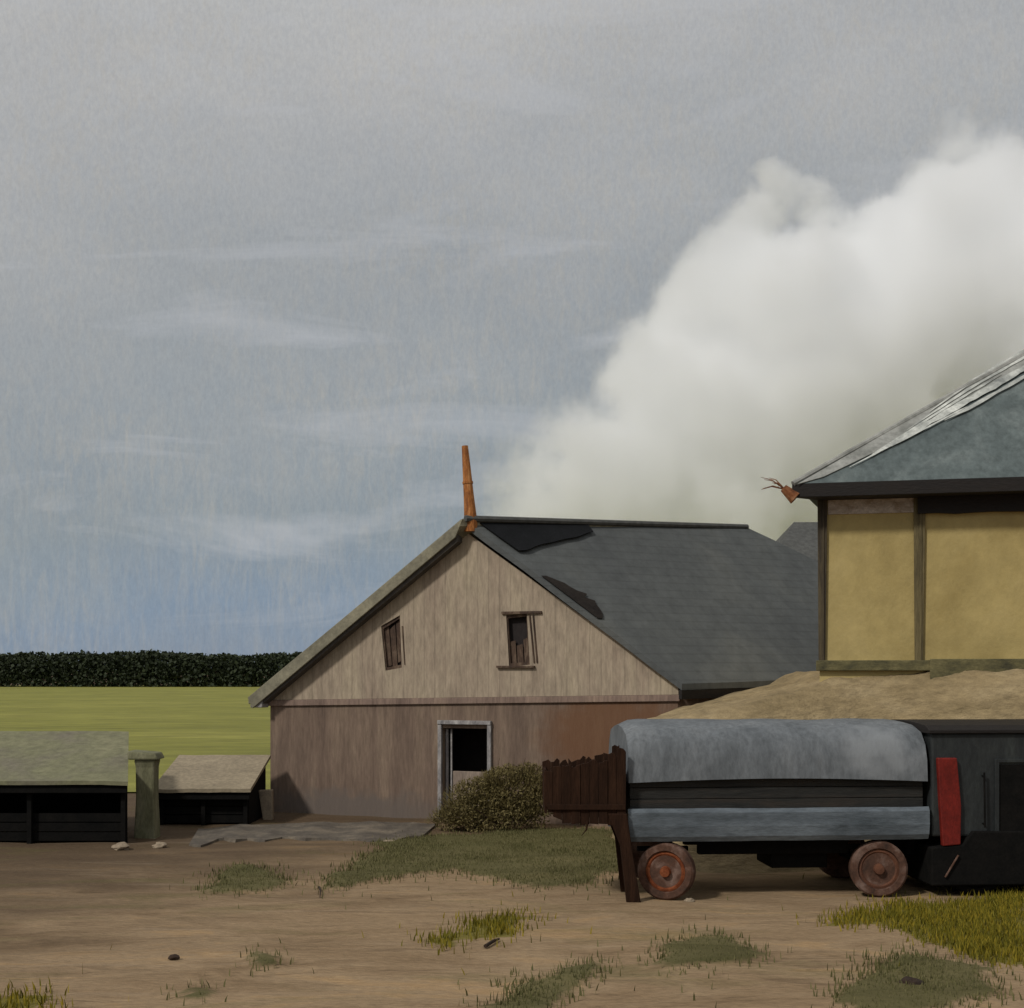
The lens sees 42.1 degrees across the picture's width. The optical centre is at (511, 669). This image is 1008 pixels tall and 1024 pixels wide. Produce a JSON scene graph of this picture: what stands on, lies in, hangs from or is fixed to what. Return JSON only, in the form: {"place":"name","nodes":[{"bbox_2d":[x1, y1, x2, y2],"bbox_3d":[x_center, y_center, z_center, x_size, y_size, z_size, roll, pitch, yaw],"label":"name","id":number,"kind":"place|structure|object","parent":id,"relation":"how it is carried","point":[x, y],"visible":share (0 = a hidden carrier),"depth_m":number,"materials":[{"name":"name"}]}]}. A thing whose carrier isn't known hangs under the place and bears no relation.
{"place":"outdoors","nodes":[
{"label":"outdoors","id":0,"kind":"place"},
{"bbox_2d":[0,685,269,791],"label":"field","id":1,"kind":"structure","parent":0,"point":[171,723],"depth_m":87.25,"materials":[{"name":"green plant"}]},
{"bbox_2d":[0,649,301,686],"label":"treeline","id":2,"kind":"object","parent":1,"relation":"on","point":[153,667],"visible":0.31,"depth_m":239.15,"materials":[{"name":"green plant"}]},
{"bbox_2d":[0,671,1023,1007],"bbox_3d":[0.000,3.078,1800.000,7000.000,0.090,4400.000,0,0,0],"label":"ground","id":3,"kind":"structure","parent":0,"point":[68,909],"depth_m":15.68,"materials":[{"name":"brown soil"}]},
{"bbox_2d":[0,731,128,843],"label":"open shelter","id":4,"kind":"object","parent":3,"relation":"on","point":[63,780],"visible":0.92,"depth_m":24.38,"materials":[{"name":"grey wood"}]},
{"bbox_2d":[111,842,129,849],"bbox_3d":[-6.750,3.058,22.983,0.310,0.180,0.297,0,0,0],"label":"stone","id":5,"kind":"object","parent":3,"relation":"on","point":[122,846],"visible":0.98,"depth_m":22.89,"materials":[{"name":"beige stone"}]},
{"bbox_2d":[127,750,163,838],"bbox_3d":[-6.796,2.325,24.715,0.574,1.651,0.519,0,0,0],"label":"gate post","id":6,"kind":"object","parent":3,"relation":"on","point":[147,821],"visible":0.94,"depth_m":24.53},
{"bbox_2d":[152,842,166,848],"bbox_3d":[-6.146,3.070,23.236,0.233,0.134,0.223,0,0,37],"label":"stone","id":7,"kind":"object","parent":3,"relation":"on","point":[157,845],"visible":0.98,"depth_m":23.17,"materials":[{"name":"beige stone"}]},
{"bbox_2d":[168,954,179,959],"bbox_3d":[-3.634,3.086,14.292,0.126,0.061,0.101,0,0,-22],"label":"stone","id":8,"kind":"object","parent":3,"relation":"on","point":[173,957],"visible":1,"depth_m":14.26,"materials":[{"name":"stone"}]},
{"bbox_2d":[159,755,270,825],"bbox_3d":[-6.157,2.512,27.450,1.963,1.375,2.200,0,0,0],"label":"open shelter","id":9,"kind":"object","parent":3,"relation":"on","point":[203,790],"visible":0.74,"depth_m":26.68,"materials":[{"name":"beige fabric"}]},
{"bbox_2d":[259,789,273,819],"bbox_3d":[-5.111,2.845,27.680,0.297,0.710,0.160,0,0,0],"label":"stub post","id":10,"kind":"object","parent":3,"relation":"on","point":[266,796],"visible":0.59,"depth_m":27.60,"materials":[{"name":"wood"}]},
{"bbox_2d":[189,821,436,846],"bbox_3d":[-3.630,3.088,25.104,4.618,0.125,3.036,0,0,-9],"label":"paved strip","id":11,"kind":"object","parent":3,"relation":"on","point":[335,831],"visible":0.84,"depth_m":25.06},
{"bbox_2d":[424,759,552,832],"bbox_3d":[-0.387,2.449,25.620,2.651,1.513,1.483,0,0,0],"label":"bush","id":12,"kind":"object","parent":3,"relation":"on","point":[492,798],"visible":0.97,"depth_m":25.45,"materials":[{"name":"green plant"}]},
{"bbox_2d":[484,938,499,947],"bbox_3d":[-0.222,3.075,15.029,0.042,0.053,0.436,0,0,20],"label":"twig","id":13,"kind":"object","parent":3,"relation":"on","point":[489,943],"visible":1,"depth_m":14.95,"materials":[{"name":"brown wood"}]},
{"bbox_2d":[248,445,818,826],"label":"barn","id":14,"kind":"structure","parent":3,"relation":"on","point":[471,644],"depth_m":27.64,"materials":[{"name":"paint"}]},
{"bbox_2d":[382,616,404,670],"bbox_3d":[-2.469,-0.561,27.983,0.568,1.163,0.179,0,0,21],"label":"window","id":15,"kind":"structure","parent":14,"relation":"in","point":[391,633],"depth_m":28.01,"materials":[{"name":"brown wood"}]},
{"bbox_2d":[448,728,486,798],"bbox_3d":[-0.699,2.002,28.073,2.395,2.396,1.634,0,0,0],"label":"doorway interior","id":16,"kind":"structure","parent":14,"relation":"in","point":[469,744],"depth_m":28.65,"materials":[{"name":"black"}]},
{"bbox_2d":[453,771,483,817],"bbox_3d":[-0.835,2.586,27.515,0.837,0.968,0.050,0,0,21],"label":"door","id":17,"kind":"structure","parent":14,"relation":"in","point":[457,775],"depth_m":27.55,"materials":[{"name":"paint"}]},
{"bbox_2d":[496,611,541,667],"bbox_3d":[0.168,-0.610,26.965,0.968,1.139,0.220,0,0,21],"label":"window","id":18,"kind":"structure","parent":14,"relation":"in","point":[517,626],"depth_m":27.01,"materials":[{"name":"brown wood"}]},
{"bbox_2d":[542,745,640,902],"bbox_3d":[1.071,2.086,18.220,1.293,2.087,1.020,0,0,0],"label":"timber hopper","id":19,"kind":"object","parent":3,"relation":"on","point":[583,790],"visible":1,"depth_m":17.75,"materials":[{"name":"brown wood"}]},
{"bbox_2d":[684,898,694,901],"bbox_3d":[2.369,3.085,17.772,0.151,0.077,0.119,0,0,0],"label":"stone","id":20,"kind":"object","parent":3,"relation":"on","point":[689,900],"visible":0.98,"depth_m":17.74,"materials":[{"name":"beige stone"}]},
{"bbox_2d":[609,718,929,899],"bbox_3d":[3.550,1.896,18.876,4.130,2.407,2.097,0,0,-4],"label":"wagon","id":21,"kind":"object","parent":3,"relation":"on","point":[828,796],"visible":0.95,"depth_m":18.06,"materials":[{"name":"blue fabric"}]},
{"bbox_2d":[612,669,1023,873],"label":"earth bank","id":22,"kind":"structure","parent":3,"relation":"on","point":[971,694],"depth_m":22.28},
{"bbox_2d":[761,349,1023,681],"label":"signal cabin","id":23,"kind":"object","parent":22,"relation":"on","point":[920,540],"visible":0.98,"depth_m":22.58,"materials":[{"name":"paint"}]},
{"bbox_2d":[897,976,923,984],"bbox_3d":[3.894,3.064,12.988,0.289,0.138,0.230,0,0,0],"label":"stone","id":24,"kind":"object","parent":3,"relation":"on","point":[915,981],"visible":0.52,"depth_m":12.95,"materials":[{"name":"grey stone"}]},
{"bbox_2d":[884,719,1023,895],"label":"engine","id":25,"kind":"object","parent":3,"relation":"on","point":[973,793],"visible":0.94,"depth_m":18.19,"materials":[{"name":"metal"}]},
{"bbox_2d":[936,758,960,845],"bbox_3d":[5.948,1.799,18.138,0.329,1.199,0.085,0,0,-4],"label":"door panel","id":26,"kind":"structure","parent":25,"relation":"in","point":[949,801],"depth_m":18.10,"materials":[{"name":"red paint"}]},
{"bbox_2d":[999,765,1023,830],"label":"doorway","id":27,"kind":"structure","parent":25,"relation":"in","point":[1011,777],"depth_m":18.23,"materials":[{"name":"black"}]},
{"bbox_2d":[0,875,1023,1007],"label":"yellow grass","id":28,"kind":"structure","parent":0,"point":[992,906],"depth_m":15.97,"materials":[{"name":"yellow plant"}]},
{"bbox_2d":[0,0,1023,661],"label":"sky","id":29,"kind":"structure","parent":0,"point":[269,269],"materials":[{"name":"grey"}]},
{"bbox_2d":[148,823,1021,1007],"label":"green grass","id":30,"kind":"structure","parent":0,"point":[386,847],"depth_m":19.08,"materials":[{"name":"green plant"}]},
{"bbox_2d":[776,522,817,560],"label":"shed","id":31,"kind":"structure","parent":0,"point":[801,537],"depth_m":37.02,"materials":[{"name":"grey metal"}]}
]}

